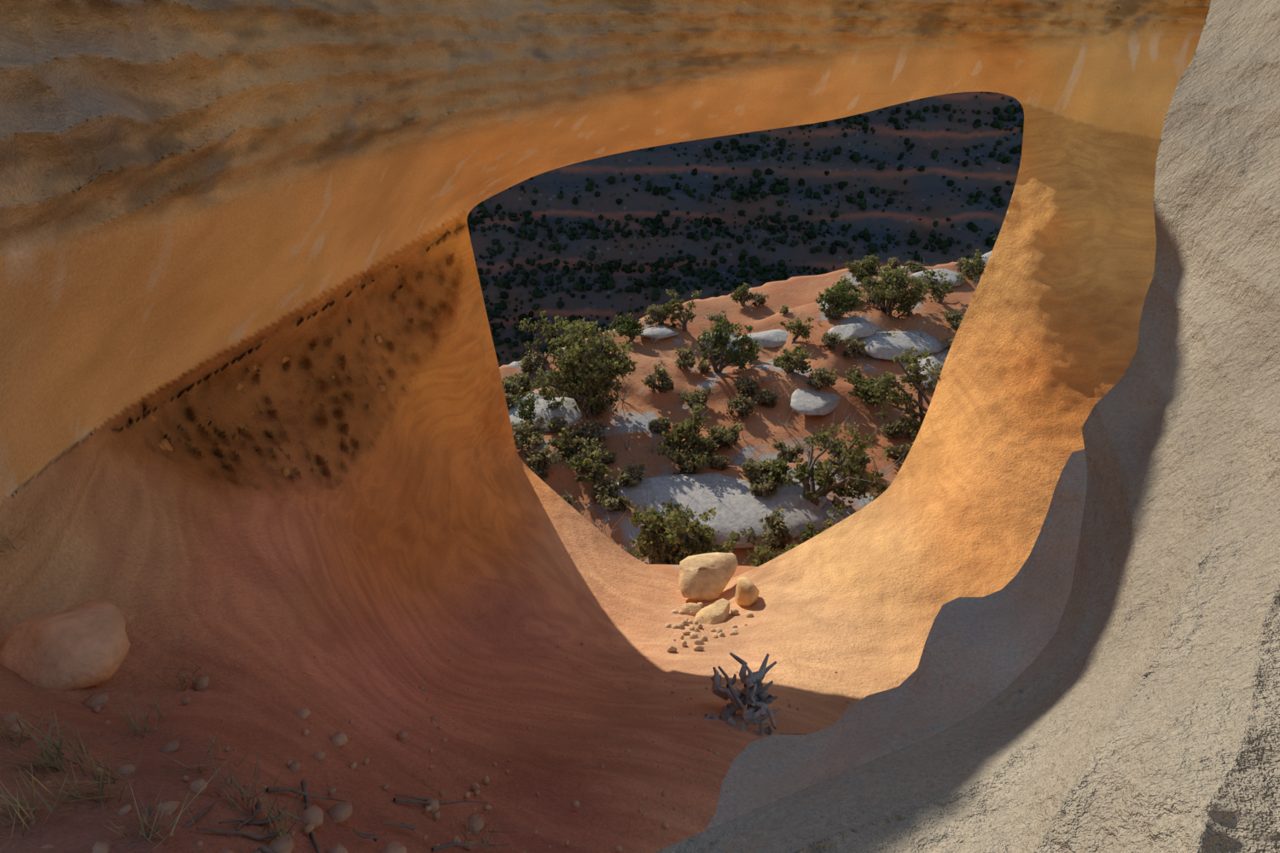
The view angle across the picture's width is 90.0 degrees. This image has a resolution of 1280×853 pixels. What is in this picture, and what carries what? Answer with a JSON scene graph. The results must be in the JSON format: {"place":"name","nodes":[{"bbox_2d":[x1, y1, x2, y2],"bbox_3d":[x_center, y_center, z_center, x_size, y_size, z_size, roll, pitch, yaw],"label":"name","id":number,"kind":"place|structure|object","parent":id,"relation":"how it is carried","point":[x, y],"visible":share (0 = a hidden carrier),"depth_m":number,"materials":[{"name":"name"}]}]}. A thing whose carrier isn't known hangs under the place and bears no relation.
{"place":"outdoors","nodes":[
{"label":"outdoors","id":0,"kind":"place"},
{"bbox_2d":[466,91,1023,577],"bbox_3d":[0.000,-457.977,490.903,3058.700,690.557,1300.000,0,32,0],"label":"terrain","id":1,"kind":"structure","parent":0,"point":[644,407],"depth_m":415.87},
{"bbox_2d":[0,232,963,852],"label":"rocks","id":2,"kind":"object","parent":1,"relation":"on","point":[87,643],"visible":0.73,"depth_m":12.26,"materials":[{"name":"beige stone"}]},
{"bbox_2d":[0,0,1210,852],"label":"rock base","id":3,"kind":"object","parent":1,"relation":"on","point":[200,200],"visible":0.8,"depth_m":8.10,"materials":[{"name":"stone"}]},
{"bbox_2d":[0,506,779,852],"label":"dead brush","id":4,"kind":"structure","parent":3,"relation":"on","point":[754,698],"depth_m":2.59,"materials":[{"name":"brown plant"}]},
{"bbox_2d":[704,449,1087,831],"bbox_3d":[2.089,1.213,3.582,4.855,1.212,1.293,-22,38,-31],"label":"rock","id":5,"kind":"object","parent":3,"relation":"on","point":[978,654],"visible":0.34,"depth_m":3.66,"materials":[{"name":"stone"}]},
{"bbox_2d":[655,0,1279,852],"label":"rock","id":6,"kind":"object","parent":3,"relation":"attached to","point":[1133,706],"visible":1,"depth_m":2.36,"materials":[{"name":"stone"}]},
{"bbox_2d":[466,91,1023,361],"bbox_3d":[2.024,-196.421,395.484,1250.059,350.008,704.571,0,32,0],"label":"trees","id":7,"kind":"object","parent":1,"relation":"on","point":[811,233],"visible":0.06,"depth_m":419.82,"materials":[{"name":"plant"}]},
{"bbox_2d":[501,234,998,566],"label":"vegetation","id":8,"kind":"object","parent":1,"relation":"on","point":[590,364],"visible":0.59,"depth_m":29.74,"materials":[{"name":"green plant"}]}
]}

